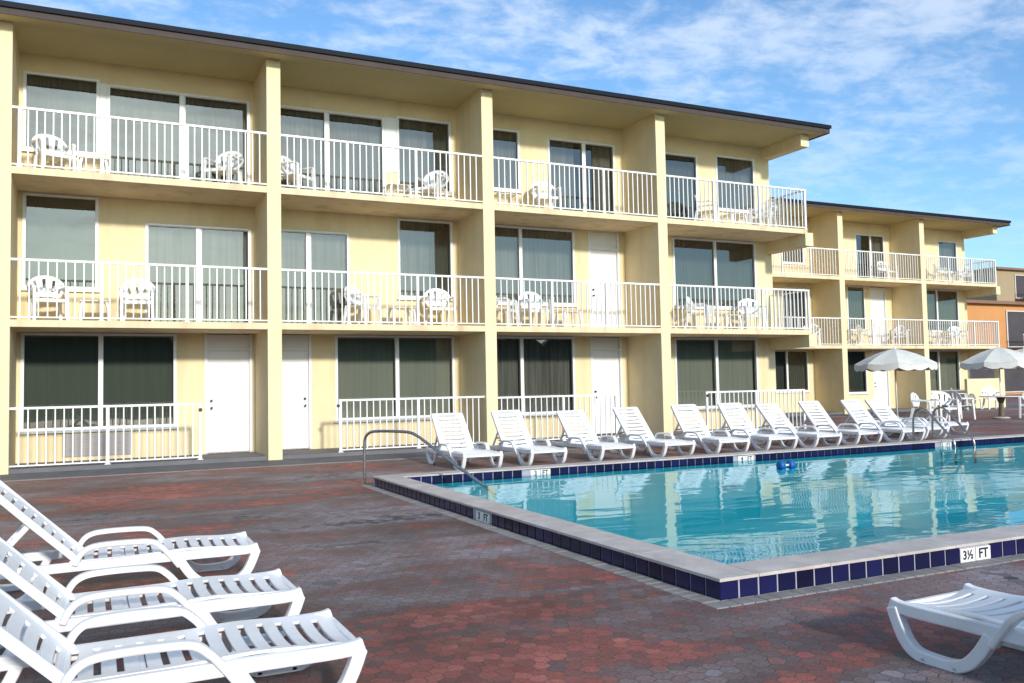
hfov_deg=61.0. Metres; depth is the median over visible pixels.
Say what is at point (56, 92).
window
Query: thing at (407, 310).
side table
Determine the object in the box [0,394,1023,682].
paved deck
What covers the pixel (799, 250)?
window
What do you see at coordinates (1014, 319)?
window
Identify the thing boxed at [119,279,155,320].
plastic chair
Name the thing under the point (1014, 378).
window
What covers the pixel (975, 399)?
side table
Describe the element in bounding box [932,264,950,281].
plastic chair
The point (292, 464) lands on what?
walkway border
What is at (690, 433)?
sun lounger
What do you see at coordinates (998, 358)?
patio umbrella
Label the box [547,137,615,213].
sliding door
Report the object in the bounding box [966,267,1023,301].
apartment building
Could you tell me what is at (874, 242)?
sliding door
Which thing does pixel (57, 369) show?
window
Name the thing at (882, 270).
plastic chair
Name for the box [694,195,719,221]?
plastic chair
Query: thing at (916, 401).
plastic chair
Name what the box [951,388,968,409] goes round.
plastic chair
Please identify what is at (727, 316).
side table
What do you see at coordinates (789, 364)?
window
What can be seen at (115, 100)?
sliding door
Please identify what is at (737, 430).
sun lounger
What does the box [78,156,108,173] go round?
side table
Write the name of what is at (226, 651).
sun lounger
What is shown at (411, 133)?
window
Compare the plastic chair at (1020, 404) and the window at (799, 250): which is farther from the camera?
the window at (799, 250)
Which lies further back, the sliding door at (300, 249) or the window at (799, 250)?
the window at (799, 250)
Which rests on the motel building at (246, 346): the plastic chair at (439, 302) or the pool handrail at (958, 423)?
the plastic chair at (439, 302)
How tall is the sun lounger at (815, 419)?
0.901 m
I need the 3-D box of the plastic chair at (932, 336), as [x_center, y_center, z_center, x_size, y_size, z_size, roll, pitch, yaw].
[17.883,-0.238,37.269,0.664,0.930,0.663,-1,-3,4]
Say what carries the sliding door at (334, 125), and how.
in the motel building at (246, 346)
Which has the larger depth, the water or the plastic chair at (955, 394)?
the plastic chair at (955, 394)
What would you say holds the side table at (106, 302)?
on the motel building at (246, 346)
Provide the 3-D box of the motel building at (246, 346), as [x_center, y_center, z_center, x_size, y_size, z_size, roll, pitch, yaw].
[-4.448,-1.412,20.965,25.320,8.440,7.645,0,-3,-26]
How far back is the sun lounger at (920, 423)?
20.41 m
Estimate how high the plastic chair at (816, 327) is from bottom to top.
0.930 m
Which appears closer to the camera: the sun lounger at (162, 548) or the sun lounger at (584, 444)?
the sun lounger at (162, 548)
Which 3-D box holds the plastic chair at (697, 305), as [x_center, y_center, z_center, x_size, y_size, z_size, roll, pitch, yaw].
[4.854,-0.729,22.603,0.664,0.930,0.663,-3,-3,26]
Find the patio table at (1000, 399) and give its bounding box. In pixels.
[979,396,1022,418]
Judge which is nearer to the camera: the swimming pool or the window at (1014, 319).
the swimming pool
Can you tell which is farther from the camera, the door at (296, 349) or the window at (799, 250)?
the window at (799, 250)
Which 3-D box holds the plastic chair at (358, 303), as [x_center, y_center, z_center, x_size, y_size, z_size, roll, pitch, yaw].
[-3.241,-0.768,18.716,0.664,0.930,0.663,-3,-3,26]
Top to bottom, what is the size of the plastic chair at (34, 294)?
0.930 m
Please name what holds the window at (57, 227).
in the motel building at (246, 346)
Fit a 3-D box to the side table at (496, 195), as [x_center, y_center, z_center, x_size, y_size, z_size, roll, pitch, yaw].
[-0.178,-3.204,20.316,0.530,0.430,0.460,0,-3,-26]
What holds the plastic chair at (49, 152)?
on the motel building at (246, 346)
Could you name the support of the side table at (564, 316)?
on the motel building at (246, 346)
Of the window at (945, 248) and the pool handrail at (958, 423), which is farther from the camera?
the window at (945, 248)
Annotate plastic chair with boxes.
[26,275,69,319]
[31,134,75,170]
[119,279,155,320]
[202,151,243,183]
[281,155,315,189]
[341,285,381,323]
[414,170,448,200]
[424,288,456,324]
[496,296,518,325]
[519,291,550,326]
[530,181,561,209]
[684,296,713,328]
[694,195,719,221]
[737,299,767,329]
[749,201,776,226]
[803,323,820,344]
[855,324,874,343]
[876,261,897,278]
[892,325,909,345]
[910,392,938,420]
[928,330,939,345]
[930,391,960,421]
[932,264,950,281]
[945,391,975,419]
[947,326,968,345]
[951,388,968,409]
[957,266,973,282]
[982,387,1002,408]
[1018,393,1023,417]
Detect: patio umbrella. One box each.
[854,346,937,416]
[959,345,1023,417]
[986,346,1023,415]
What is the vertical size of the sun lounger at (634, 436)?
0.901 m
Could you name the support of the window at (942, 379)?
in the motel building at (833, 270)
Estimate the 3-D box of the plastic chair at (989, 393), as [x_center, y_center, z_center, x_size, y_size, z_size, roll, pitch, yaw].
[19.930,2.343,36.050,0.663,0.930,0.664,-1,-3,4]
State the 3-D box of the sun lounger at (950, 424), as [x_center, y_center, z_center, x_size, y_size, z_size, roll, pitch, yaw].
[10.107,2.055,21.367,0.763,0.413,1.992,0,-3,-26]
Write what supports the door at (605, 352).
in the motel building at (246, 346)
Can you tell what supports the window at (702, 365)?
in the motel building at (246, 346)
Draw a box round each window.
[19,333,176,434]
[21,70,100,157]
[21,192,99,292]
[334,335,454,422]
[396,116,453,195]
[397,218,453,300]
[493,128,520,193]
[495,225,576,306]
[497,336,577,417]
[672,237,759,310]
[674,338,758,410]
[715,155,754,213]
[775,350,810,392]
[783,248,804,264]
[846,286,866,331]
[847,350,868,394]
[926,289,958,332]
[929,350,961,392]
[937,241,957,273]
[969,357,1023,392]
[1005,310,1023,346]
[1014,275,1023,298]
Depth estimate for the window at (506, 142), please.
21.27 m
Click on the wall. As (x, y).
(974, 388)
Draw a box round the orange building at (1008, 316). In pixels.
[967,300,1023,394]
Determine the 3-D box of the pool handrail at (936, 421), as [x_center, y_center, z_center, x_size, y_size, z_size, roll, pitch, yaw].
[8.168,1.818,16.860,0.100,1.081,0.992,0,-3,-26]
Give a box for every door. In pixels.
[100,83,249,184]
[145,223,250,322]
[204,334,252,453]
[280,105,396,195]
[281,229,349,323]
[282,335,311,449]
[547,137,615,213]
[587,231,620,327]
[590,337,623,434]
[665,152,698,219]
[782,287,806,329]
[854,234,884,278]
[869,287,887,343]
[872,350,889,406]
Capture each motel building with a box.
[0,0,831,474]
[771,197,1010,416]
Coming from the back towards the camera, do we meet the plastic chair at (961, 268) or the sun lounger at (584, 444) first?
the plastic chair at (961, 268)
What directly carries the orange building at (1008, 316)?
on the ground
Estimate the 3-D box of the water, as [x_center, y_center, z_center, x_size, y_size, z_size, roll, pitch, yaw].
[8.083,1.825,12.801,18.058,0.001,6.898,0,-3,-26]
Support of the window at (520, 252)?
in the motel building at (246, 346)
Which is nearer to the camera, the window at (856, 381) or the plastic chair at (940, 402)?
the plastic chair at (940, 402)
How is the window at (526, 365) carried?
in the motel building at (246, 346)
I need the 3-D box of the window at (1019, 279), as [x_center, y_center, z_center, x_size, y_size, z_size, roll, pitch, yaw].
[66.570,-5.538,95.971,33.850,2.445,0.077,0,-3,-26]
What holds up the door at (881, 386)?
in the motel building at (833, 270)
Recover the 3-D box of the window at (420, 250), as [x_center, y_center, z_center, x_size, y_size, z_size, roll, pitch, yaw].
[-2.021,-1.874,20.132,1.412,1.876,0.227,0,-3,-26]
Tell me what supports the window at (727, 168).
in the motel building at (246, 346)
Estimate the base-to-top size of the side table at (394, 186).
0.430 m
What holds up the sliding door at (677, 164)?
in the motel building at (246, 346)
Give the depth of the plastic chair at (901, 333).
36.68 m
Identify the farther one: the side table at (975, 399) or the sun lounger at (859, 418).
the side table at (975, 399)
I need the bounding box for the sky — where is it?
[5,0,1023,270]
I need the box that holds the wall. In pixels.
[964,378,999,408]
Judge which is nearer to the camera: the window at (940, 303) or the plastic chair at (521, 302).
the plastic chair at (521, 302)
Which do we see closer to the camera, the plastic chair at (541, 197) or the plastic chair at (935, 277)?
the plastic chair at (541, 197)
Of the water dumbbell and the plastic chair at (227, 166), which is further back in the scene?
the plastic chair at (227, 166)
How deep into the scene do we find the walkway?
15.98 m
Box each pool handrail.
[361,430,495,495]
[912,407,956,464]
[931,406,976,462]
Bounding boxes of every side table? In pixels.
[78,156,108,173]
[79,300,109,320]
[383,183,411,197]
[387,307,415,324]
[494,193,517,205]
[555,311,582,326]
[719,314,741,328]
[721,213,747,224]
[964,399,981,408]
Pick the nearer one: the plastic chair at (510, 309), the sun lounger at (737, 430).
the sun lounger at (737, 430)
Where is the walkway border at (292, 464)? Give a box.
[2,408,1023,481]
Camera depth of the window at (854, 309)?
36.56 m
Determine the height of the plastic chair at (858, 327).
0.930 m
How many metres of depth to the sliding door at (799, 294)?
35.11 m
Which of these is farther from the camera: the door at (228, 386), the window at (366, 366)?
the window at (366, 366)
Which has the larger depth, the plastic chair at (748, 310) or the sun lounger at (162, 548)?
the plastic chair at (748, 310)
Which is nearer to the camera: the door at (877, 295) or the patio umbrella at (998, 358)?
the patio umbrella at (998, 358)
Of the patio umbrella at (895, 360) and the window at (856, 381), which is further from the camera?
the window at (856, 381)
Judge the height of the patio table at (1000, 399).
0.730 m
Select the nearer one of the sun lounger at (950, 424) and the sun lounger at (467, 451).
the sun lounger at (467, 451)
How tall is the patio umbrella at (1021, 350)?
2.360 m
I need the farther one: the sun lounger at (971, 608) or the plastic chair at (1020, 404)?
the plastic chair at (1020, 404)
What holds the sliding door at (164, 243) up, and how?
in the motel building at (246, 346)
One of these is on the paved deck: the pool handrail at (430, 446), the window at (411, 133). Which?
the pool handrail at (430, 446)
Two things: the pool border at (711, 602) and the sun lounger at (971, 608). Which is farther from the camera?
the pool border at (711, 602)
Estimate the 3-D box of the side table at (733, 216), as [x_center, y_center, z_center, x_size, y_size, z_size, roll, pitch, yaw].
[5.952,-3.174,23.259,0.530,0.430,0.460,0,-3,-26]
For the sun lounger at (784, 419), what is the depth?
18.37 m
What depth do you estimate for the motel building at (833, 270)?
36.24 m
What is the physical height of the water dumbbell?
0.138 m
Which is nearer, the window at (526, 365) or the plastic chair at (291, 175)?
the plastic chair at (291, 175)
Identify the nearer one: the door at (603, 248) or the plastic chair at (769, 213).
the door at (603, 248)
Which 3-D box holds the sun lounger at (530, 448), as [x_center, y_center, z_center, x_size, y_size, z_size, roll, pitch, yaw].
[0.214,1.697,15.511,0.763,0.919,1.875,0,-3,-27]
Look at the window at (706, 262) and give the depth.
23.80 m
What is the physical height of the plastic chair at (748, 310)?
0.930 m
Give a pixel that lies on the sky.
(922, 101)
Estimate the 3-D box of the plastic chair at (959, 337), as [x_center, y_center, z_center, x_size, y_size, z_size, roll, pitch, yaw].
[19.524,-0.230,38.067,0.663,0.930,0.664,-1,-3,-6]
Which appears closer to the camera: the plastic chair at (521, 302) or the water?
the water
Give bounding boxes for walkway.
[0,406,1023,480]
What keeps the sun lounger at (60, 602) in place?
on the paved deck
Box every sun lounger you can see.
[0,480,259,599]
[0,537,304,672]
[0,588,366,682]
[426,413,502,469]
[485,410,567,465]
[551,410,635,460]
[606,407,695,456]
[664,404,749,453]
[713,403,797,450]
[750,403,841,447]
[796,401,882,444]
[837,399,925,441]
[865,399,948,439]
[868,417,943,436]
[882,416,968,434]
[886,583,1023,673]
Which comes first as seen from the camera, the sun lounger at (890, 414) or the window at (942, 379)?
the sun lounger at (890, 414)
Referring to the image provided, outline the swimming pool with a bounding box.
[372,434,1023,600]
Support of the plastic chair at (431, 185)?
on the motel building at (246, 346)
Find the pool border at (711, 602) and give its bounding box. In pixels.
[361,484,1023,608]
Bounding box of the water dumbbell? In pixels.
[776,460,794,469]
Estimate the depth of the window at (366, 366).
19.69 m
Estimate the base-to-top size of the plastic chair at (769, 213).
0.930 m
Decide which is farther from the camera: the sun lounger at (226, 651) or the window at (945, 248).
the window at (945, 248)
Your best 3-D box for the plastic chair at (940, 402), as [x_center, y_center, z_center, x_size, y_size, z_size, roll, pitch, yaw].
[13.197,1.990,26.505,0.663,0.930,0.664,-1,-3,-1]

